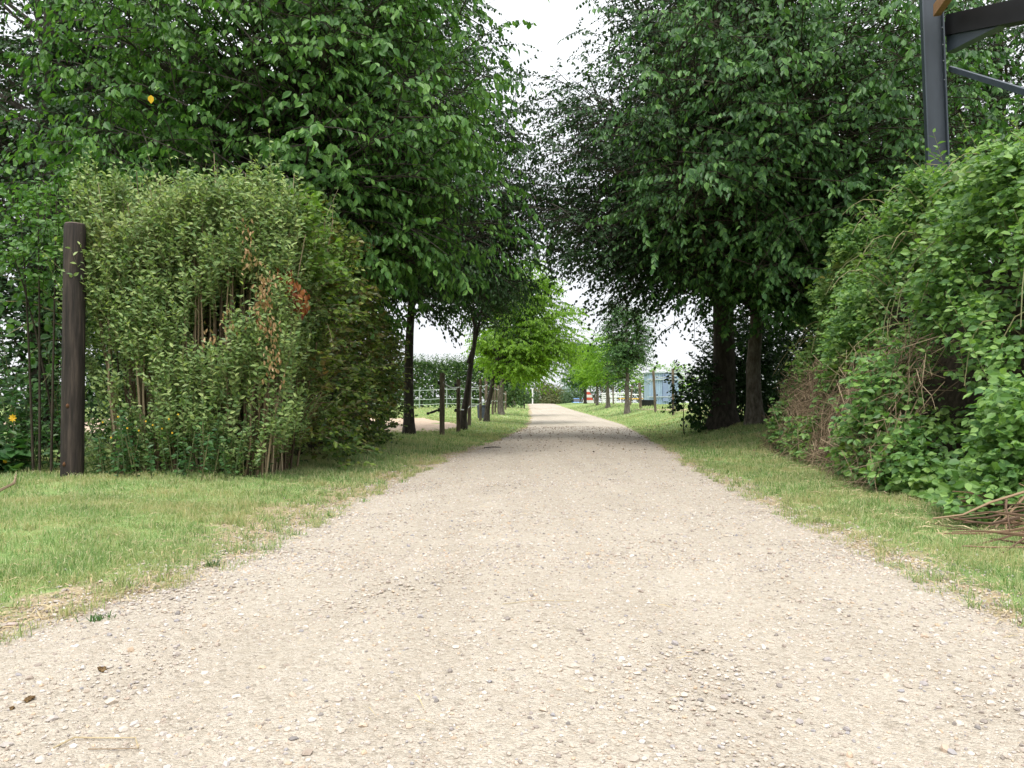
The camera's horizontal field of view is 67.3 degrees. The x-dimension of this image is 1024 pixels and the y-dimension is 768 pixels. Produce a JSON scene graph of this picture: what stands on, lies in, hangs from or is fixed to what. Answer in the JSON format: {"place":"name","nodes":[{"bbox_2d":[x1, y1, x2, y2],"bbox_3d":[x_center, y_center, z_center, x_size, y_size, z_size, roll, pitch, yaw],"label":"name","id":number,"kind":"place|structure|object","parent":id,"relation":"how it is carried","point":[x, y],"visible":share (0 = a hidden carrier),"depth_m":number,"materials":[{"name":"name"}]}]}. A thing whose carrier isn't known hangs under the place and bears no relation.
{"place":"outdoors","nodes":[
{"label":"outdoors","id":0,"kind":"place"},
{"bbox_2d":[4,418,455,432],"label":"paddock dirt","id":1,"kind":"structure","parent":0,"point":[421,423],"depth_m":24.22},
{"bbox_2d":[0,404,1023,767],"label":"gravel path","id":2,"kind":"structure","parent":0,"point":[240,662],"depth_m":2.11,"materials":[{"name":"beige gravel"}]},
{"bbox_2d":[0,622,23,628],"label":"wood piece","id":3,"kind":"object","parent":2,"relation":"on","point":[8,623],"visible":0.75,"depth_m":2.42,"materials":[{"name":"beige wood"}]},
{"bbox_2d":[24,695,35,702],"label":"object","id":4,"kind":"object","parent":2,"relation":"on","point":[28,698],"visible":1,"depth_m":1.78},
{"bbox_2d":[75,610,115,622],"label":"grass tuft","id":5,"kind":"object","parent":2,"relation":"on","point":[96,618],"visible":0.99,"depth_m":2.47,"materials":[{"name":"green plant"}]},
{"bbox_2d":[53,737,138,748],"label":"straw stalk","id":6,"kind":"object","parent":2,"relation":"on","point":[96,738],"visible":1,"depth_m":1.58,"materials":[{"name":"beige plant"}]},
{"bbox_2d":[97,666,106,672],"bbox_3d":[-1.054,0.734,1.979,0.025,0.015,0.020,-1,-2,26],"label":"dung clod","id":7,"kind":"object","parent":2,"relation":"on","point":[102,669],"visible":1,"depth_m":1.97,"materials":[{"name":"brown soil"}]},
{"bbox_2d":[88,748,138,749],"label":"straw stalk","id":8,"kind":"object","parent":2,"relation":"on","point":[109,748],"visible":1,"depth_m":1.53,"materials":[{"name":"beige plant"}]},
{"bbox_2d":[198,556,224,568],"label":"grass tuft","id":9,"kind":"object","parent":2,"relation":"on","point":[210,564],"visible":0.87,"depth_m":3.33,"materials":[{"name":"green plant"}]},
{"bbox_2d":[504,600,573,603],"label":"twig","id":10,"kind":"object","parent":2,"relation":"on","point":[541,600],"visible":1,"depth_m":2.63,"materials":[{"name":"wood"}]},
{"bbox_2d":[439,417,768,452],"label":"fallen leaves","id":11,"kind":"object","parent":2,"relation":"on","point":[610,434],"visible":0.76,"depth_m":18.02,"materials":[{"name":"brown plant"}]},
{"bbox_2d":[0,403,1023,645],"bbox_3d":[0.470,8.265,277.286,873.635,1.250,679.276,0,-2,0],"label":"ground","id":12,"kind":"structure","parent":0,"point":[216,525],"depth_m":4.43,"materials":[{"name":"green plant"}]},
{"bbox_2d":[0,474,16,491],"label":"bent stick","id":13,"kind":"object","parent":12,"relation":"on","point":[8,486],"visible":1,"depth_m":5.54,"materials":[{"name":"brown wood"}]},
{"bbox_2d":[0,433,37,474],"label":"weed clump","id":14,"kind":"object","parent":12,"relation":"on","point":[7,452],"visible":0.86,"depth_m":7.13,"materials":[{"name":"green plant"}]},
{"bbox_2d":[0,264,62,391],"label":"hazel sapling","id":15,"kind":"object","parent":12,"relation":"on","point":[9,328],"visible":0.56,"depth_m":7.31,"materials":[{"name":"green plant"}]},
{"bbox_2d":[0,368,101,471],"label":"weed clump","id":16,"kind":"object","parent":12,"relation":"on","point":[13,417],"visible":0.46,"depth_m":7.42,"materials":[{"name":"green plant"}]},
{"bbox_2d":[0,160,104,473],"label":"hazel bush","id":17,"kind":"object","parent":12,"relation":"on","point":[50,232],"visible":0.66,"depth_m":7.11,"materials":[{"name":"green plant"}]},
{"bbox_2d":[0,390,110,471],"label":"weed clump","id":18,"kind":"object","parent":12,"relation":"on","point":[14,430],"visible":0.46,"depth_m":7.26,"materials":[{"name":"green plant"}]},
{"bbox_2d":[0,306,126,460],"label":"weed clump","id":19,"kind":"object","parent":12,"relation":"on","point":[7,383],"visible":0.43,"depth_m":7.82,"materials":[{"name":"green plant"}]},
{"bbox_2d":[60,222,85,476],"bbox_3d":[-3.814,-0.248,6.686,0.194,2.317,0.195,0,-2,0],"label":"wooden post","id":20,"kind":"object","parent":12,"relation":"on","point":[72,446],"visible":0.97,"depth_m":6.62,"materials":[{"name":"brown wood"}]},
{"bbox_2d":[0,224,147,450],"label":"wild shrub","id":21,"kind":"object","parent":12,"relation":"on","point":[10,350],"visible":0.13,"depth_m":11.22,"materials":[{"name":"green plant"}]},
{"bbox_2d":[102,566,137,590],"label":"grass tuft","id":22,"kind":"object","parent":12,"relation":"on","point":[119,583],"visible":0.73,"depth_m":2.92,"materials":[{"name":"plant"}]},
{"bbox_2d":[0,0,261,445],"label":"oak tree","id":23,"kind":"object","parent":12,"relation":"on","point":[16,45],"visible":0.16,"depth_m":12.26,"materials":[{"name":"green plant"}]},
{"bbox_2d":[85,304,207,437],"bbox_3d":[-4.508,-0.708,10.659,3.215,3.925,2.546,0,-2,0],"label":"wild shrub","id":24,"kind":"object","parent":12,"relation":"on","point":[103,366],"depth_m":10.20,"materials":[{"name":"green plant"}]},
{"bbox_2d":[92,403,204,478],"bbox_3d":[-3.214,0.491,6.792,0.954,0.639,0.970,1,-2,-21],"label":"weed clump","id":25,"kind":"object","parent":12,"relation":"on","point":[115,466],"visible":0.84,"depth_m":6.70,"materials":[{"name":"green plant"}]},
{"bbox_2d":[147,572,166,585],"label":"grass tuft","id":26,"kind":"object","parent":12,"relation":"on","point":[158,579],"visible":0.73,"depth_m":3.02,"materials":[{"name":"green plant"}]},
{"bbox_2d":[40,128,352,477],"bbox_3d":[-2.932,-0.643,7.443,2.414,3.228,2.110,0,-2,0],"label":"privet bush","id":27,"kind":"object","parent":12,"relation":"on","point":[151,289],"visible":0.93,"depth_m":6.85,"materials":[{"name":"green plant"}]},
{"bbox_2d":[123,414,273,480],"bbox_3d":[-2.633,0.530,6.618,1.296,0.551,0.665,1,-2,-33],"label":"weed clump","id":28,"kind":"object","parent":12,"relation":"on","point":[203,460],"visible":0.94,"depth_m":6.56,"materials":[{"name":"green plant"}]},
{"bbox_2d":[0,0,553,362],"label":"hornbeam tree","id":29,"kind":"object","parent":12,"relation":"on","point":[316,131],"visible":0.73,"depth_m":9.63,"materials":[{"name":"green plant"}]},
{"bbox_2d":[178,181,423,469],"bbox_3d":[-2.435,-0.400,10.627,2.112,3.257,7.900,0,-2,-3],"label":"hornbeam hedge","id":30,"kind":"object","parent":12,"relation":"on","point":[349,424],"visible":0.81,"depth_m":8.45,"materials":[{"name":"green plant"}]},
{"bbox_2d":[85,353,525,407],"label":"field hedge","id":31,"kind":"object","parent":12,"relation":"on","point":[433,374],"visible":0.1,"depth_m":61.48,"materials":[{"name":"green plant"}]},
{"bbox_2d":[248,0,541,380],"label":"oak tree","id":32,"kind":"object","parent":12,"relation":"on","point":[495,41],"visible":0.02,"depth_m":19.60,"materials":[{"name":"green plant"}]},
{"bbox_2d":[379,388,482,407],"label":"white fence","id":33,"kind":"object","parent":12,"relation":"on","point":[446,398],"visible":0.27,"depth_m":57.92,"materials":[{"name":"white wood"}]},
{"bbox_2d":[89,395,776,403],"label":"wood","id":34,"kind":"object","parent":12,"relation":"on","point":[393,396],"depth_m":319.30,"materials":[{"name":"green plant"}]},
{"bbox_2d":[437,373,444,435],"bbox_3d":[-1.511,0.465,16.427,0.164,1.411,0.117,1,-2,-32],"label":"fence post","id":35,"kind":"object","parent":12,"relation":"on","point":[441,410],"visible":0.98,"depth_m":16.40,"materials":[{"name":"brown wood"}]},
{"bbox_2d":[454,379,460,432],"bbox_3d":[-1.295,0.545,18.275,0.149,1.322,0.113,1,-2,-34],"label":"fence post","id":36,"kind":"object","parent":12,"relation":"on","point":[457,409],"visible":0.98,"depth_m":18.25,"materials":[{"name":"wood"}]},
{"bbox_2d":[443,382,498,389],"bbox_3d":[-0.996,0.262,34.220,0.290,0.654,35.719,0,-2,1],"label":"fence tape","id":37,"kind":"object","parent":36,"relation":"attached to","point":[463,388],"visible":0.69,"depth_m":18.63,"materials":[{"name":"white plastic"}]},
{"bbox_2d":[328,25,604,433],"bbox_3d":[-1.872,-3.233,15.940,7.072,8.769,6.454,1,-2,-41],"label":"hornbeam tree","id":38,"kind":"object","parent":12,"relation":"on","point":[500,286],"visible":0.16,"depth_m":15.65,"materials":[{"name":"green plant"}]},
{"bbox_2d":[467,382,471,425],"bbox_3d":[-1.289,0.612,23.300,0.095,1.467,0.114,-1,-2,39],"label":"fence post","id":39,"kind":"object","parent":12,"relation":"on","point":[469,417],"visible":0.43,"depth_m":23.25,"materials":[{"name":"wood"}]},
{"bbox_2d":[478,379,481,420],"bbox_3d":[-1.258,0.649,30.001,0.160,1.692,0.122,0,-2,0],"label":"fence post","id":40,"kind":"object","parent":12,"relation":"on","point":[480,399],"visible":0.94,"depth_m":29.97,"materials":[{"name":"wood"}]},
{"bbox_2d":[415,234,545,429],"bbox_3d":[-1.071,-1.343,20.451,4.006,5.262,3.991,0,-2,0],"label":"hornbeam tree","id":41,"kind":"object","parent":12,"relation":"on","point":[467,391],"visible":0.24,"depth_m":20.27,"materials":[{"name":"green plant"}]},
{"bbox_2d":[477,405,484,418],"bbox_3d":[-1.255,1.198,33.079,0.538,0.591,0.530,0,-2,0],"label":"feed tub","id":42,"kind":"object","parent":12,"relation":"on","point":[483,408],"visible":0.36,"depth_m":32.85,"materials":[{"name":"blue plastic"}]},
{"bbox_2d":[484,379,487,403],"bbox_3d":[-1.183,0.656,34.526,0.158,1.800,0.122,1,-2,-33],"label":"fence post","id":43,"kind":"object","parent":12,"relation":"on","point":[486,386],"visible":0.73,"depth_m":34.50,"materials":[{"name":"brown wood"}]},
{"bbox_2d":[491,391,493,414],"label":"fence post","id":44,"kind":"object","parent":12,"relation":"on","point":[492,408],"visible":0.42,"depth_m":39.90,"materials":[{"name":"wood"}]},
{"bbox_2d":[494,384,495,413],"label":"fence post","id":45,"kind":"object","parent":12,"relation":"on","point":[494,398],"visible":0.91,"depth_m":42.90,"materials":[{"name":"wood"}]},
{"bbox_2d":[497,385,498,411],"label":"fence post","id":46,"kind":"object","parent":12,"relation":"on","point":[497,396],"visible":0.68,"depth_m":47.00,"materials":[{"name":"wood"}]},
{"bbox_2d":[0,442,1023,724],"bbox_3d":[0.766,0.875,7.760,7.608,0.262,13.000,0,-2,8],"label":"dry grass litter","id":47,"kind":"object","parent":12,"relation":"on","point":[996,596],"visible":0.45,"depth_m":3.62,"materials":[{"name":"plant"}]},
{"bbox_2d":[496,388,530,403],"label":"tree","id":48,"kind":"object","parent":12,"relation":"on","point":[526,399],"visible":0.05,"depth_m":109.27,"materials":[{"name":"green plant"}]},
{"bbox_2d":[464,314,568,414],"bbox_3d":[0.445,-1.285,40.065,5.878,5.968,5.226,0,-2,0],"label":"hornbeam tree","id":49,"kind":"object","parent":12,"relation":"on","point":[500,401],"visible":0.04,"depth_m":39.89,"materials":[{"name":"green plant"}]},
{"bbox_2d":[461,253,595,421],"bbox_3d":[0.587,-1.663,29.079,4.908,6.303,5.233,0,-2,-16],"label":"hornbeam tree","id":50,"kind":"object","parent":12,"relation":"on","point":[539,352],"visible":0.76,"depth_m":28.06,"materials":[{"name":"green plant"}]},
{"bbox_2d":[522,383,543,403],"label":"tree","id":51,"kind":"object","parent":12,"relation":"on","point":[535,396],"visible":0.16,"depth_m":116.97,"materials":[{"name":"green plant"}]},
{"bbox_2d":[529,379,561,403],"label":"tree","id":52,"kind":"object","parent":12,"relation":"on","point":[550,398],"visible":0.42,"depth_m":123.94,"materials":[{"name":"green plant"}]},
{"bbox_2d":[540,385,566,403],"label":"tree","id":53,"kind":"object","parent":12,"relation":"on","point":[560,390],"visible":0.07,"depth_m":128.88,"materials":[{"name":"green plant"}]},
{"bbox_2d":[558,389,583,403],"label":"tree","id":54,"kind":"object","parent":12,"relation":"on","point":[566,398],"visible":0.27,"depth_m":121.06,"materials":[{"name":"green plant"}]},
{"bbox_2d":[555,338,592,403],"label":"tree","id":55,"kind":"object","parent":12,"relation":"on","point":[574,385],"visible":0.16,"depth_m":84.00,"materials":[{"name":"green plant"}]},
{"bbox_2d":[571,398,582,402],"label":"parked car","id":56,"kind":"object","parent":12,"relation":"on","point":[576,400],"visible":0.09,"depth_m":117.49,"materials":[{"name":"blue paint"}]},
{"bbox_2d":[583,389,593,402],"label":"jump wing","id":57,"kind":"structure","parent":12,"relation":"on","point":[589,398],"depth_m":89.00,"materials":[{"name":"white wood"}]},
{"bbox_2d":[567,351,624,405],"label":"tree","id":58,"kind":"object","parent":12,"relation":"on","point":[582,379],"visible":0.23,"depth_m":60.48,"materials":[{"name":"green plant"}]},
{"bbox_2d":[566,329,647,408],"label":"tree","id":59,"kind":"object","parent":12,"relation":"on","point":[593,374],"visible":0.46,"depth_m":49.87,"materials":[{"name":"green plant"}]},
{"bbox_2d":[601,393,616,403],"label":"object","id":60,"kind":"object","parent":12,"relation":"on","point":[602,399],"visible":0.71,"depth_m":83.35,"materials":[{"name":"white paint"}]},
{"bbox_2d":[612,386,613,403],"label":"fence post","id":61,"kind":"object","parent":12,"relation":"on","point":[613,394],"visible":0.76,"depth_m":72.58,"materials":[{"name":"wood"}]},
{"bbox_2d":[605,392,630,397],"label":"horse jump","id":62,"kind":"object","parent":12,"relation":"on","point":[618,396],"visible":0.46,"depth_m":79.70,"materials":[{"name":"white paint"}]},
{"bbox_2d":[592,301,666,413],"bbox_3d":[5.620,-1.494,38.440,3.688,6.076,3.623,1,-2,-28],"label":"tree","id":63,"kind":"object","parent":12,"relation":"on","point":[634,357],"visible":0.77,"depth_m":38.26,"materials":[{"name":"green plant"}]},
{"bbox_2d":[619,392,642,402],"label":"horse jump","id":64,"kind":"object","parent":12,"relation":"on","point":[629,398],"visible":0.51,"depth_m":89.22,"materials":[{"name":"white paint"}]},
{"bbox_2d":[630,385,632,404],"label":"fence post","id":65,"kind":"object","parent":12,"relation":"on","point":[631,395],"visible":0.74,"depth_m":57.41,"materials":[{"name":"brown wood"}]},
{"bbox_2d":[638,383,641,407],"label":"fence post","id":66,"kind":"object","parent":12,"relation":"on","point":[640,396],"visible":0.96,"depth_m":43.14,"materials":[{"name":"brown wood"}]},
{"bbox_2d":[642,400,656,405],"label":"water trough","id":67,"kind":"object","parent":12,"relation":"on","point":[647,402],"visible":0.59,"depth_m":51.13,"materials":[{"name":"black plastic"}]},
{"bbox_2d":[652,370,657,412],"bbox_3d":[6.324,0.358,33.995,0.254,1.918,0.128,0,-2,0],"label":"fence post","id":68,"kind":"object","parent":12,"relation":"on","point":[654,390],"visible":0.92,"depth_m":33.96,"materials":[{"name":"wood"}]},
{"bbox_2d":[631,375,762,388],"bbox_3d":[8.205,0.000,42.220,3.970,0.272,30.304,0,-2,0],"label":"fence tape","id":69,"kind":"object","parent":68,"relation":"attached to","point":[669,376],"visible":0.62,"depth_m":31.49,"materials":[{"name":"white plastic"}]},
{"bbox_2d":[642,372,680,403],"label":"sheet metal shed","id":70,"kind":"structure","parent":12,"relation":"on","point":[662,390],"depth_m":67.97,"materials":[{"name":"metal"}]},
{"bbox_2d":[629,361,698,396],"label":"wild shrub","id":71,"kind":"object","parent":12,"relation":"on","point":[661,366],"visible":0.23,"depth_m":73.72,"materials":[{"name":"green plant"}]},
{"bbox_2d":[671,369,675,415],"bbox_3d":[6.216,0.330,29.556,0.157,1.852,0.114,0,-2,0],"label":"fence post","id":72,"kind":"object","parent":12,"relation":"on","point":[673,373],"visible":0.59,"depth_m":29.52,"materials":[{"name":"wood"}]},
{"bbox_2d":[660,356,737,435],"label":"elder shrub","id":73,"kind":"object","parent":12,"relation":"on","point":[695,406],"visible":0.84,"depth_m":17.17,"materials":[{"name":"green plant"}]},
{"bbox_2d":[478,0,920,429],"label":"tree","id":74,"kind":"object","parent":12,"relation":"on","point":[618,264],"visible":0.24,"depth_m":15.06,"materials":[{"name":"green plant"}]},
{"bbox_2d":[579,375,846,402],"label":"field hedge","id":75,"kind":"object","parent":12,"relation":"on","point":[604,390],"visible":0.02,"depth_m":96.17,"materials":[{"name":"green plant"}]},
{"bbox_2d":[695,304,796,421],"bbox_3d":[5.524,-0.419,18.039,2.471,3.445,2.044,0,-2,0],"label":"elder shrub","id":76,"kind":"object","parent":12,"relation":"on","point":[768,363],"visible":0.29,"depth_m":17.72,"materials":[{"name":"green plant"}]},
{"bbox_2d":[685,304,833,417],"bbox_3d":[6.909,-0.697,19.515,5.062,4.019,3.020,0,-2,0],"label":"elder shrub","id":77,"kind":"object","parent":12,"relation":"on","point":[709,352],"visible":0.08,"depth_m":19.44,"materials":[{"name":"green plant"}]},
{"bbox_2d":[556,0,1023,424],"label":"hornbeam tree","id":78,"kind":"object","parent":12,"relation":"on","point":[841,180],"visible":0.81,"depth_m":11.66,"materials":[{"name":"green plant"}]},
{"bbox_2d":[769,310,884,413],"bbox_3d":[6.680,-0.815,15.404,3.075,4.184,2.997,0,-2,0],"label":"elder shrub","id":79,"kind":"object","parent":12,"relation":"on","point":[786,340],"visible":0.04,"depth_m":15.47,"materials":[{"name":"green plant"}]},
{"bbox_2d":[809,0,1023,266],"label":"oak tree","id":80,"kind":"object","parent":12,"relation":"on","point":[1007,93],"visible":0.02,"depth_m":16.26,"materials":[{"name":"green plant"}]},
{"bbox_2d":[828,251,1023,480],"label":"earth bank","id":81,"kind":"structure","parent":12,"relation":"on","point":[954,398],"depth_m":7.25,"materials":[{"name":"soil"}]},
{"bbox_2d":[755,98,1023,527],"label":"bramble thicket","id":82,"kind":"object","parent":81,"relation":"on","point":[973,201],"visible":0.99,"depth_m":6.35,"materials":[{"name":"green plant"}]},
{"bbox_2d":[919,0,1023,342],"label":"steel frame","id":83,"kind":"object","parent":12,"relation":"on","point":[961,30],"visible":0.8,"depth_m":8.04,"materials":[{"name":"grey metal"}]},
{"bbox_2d":[930,480,1023,552],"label":"branch pile","id":84,"kind":"object","parent":12,"relation":"on","point":[1005,520],"visible":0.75,"depth_m":4.20,"materials":[{"name":"brown wood"}]},
{"bbox_2d":[0,0,1023,403],"label":"sky","id":85,"kind":"structure","parent":0,"point":[554,20],"materials":[{"name":"white"}]}
]}

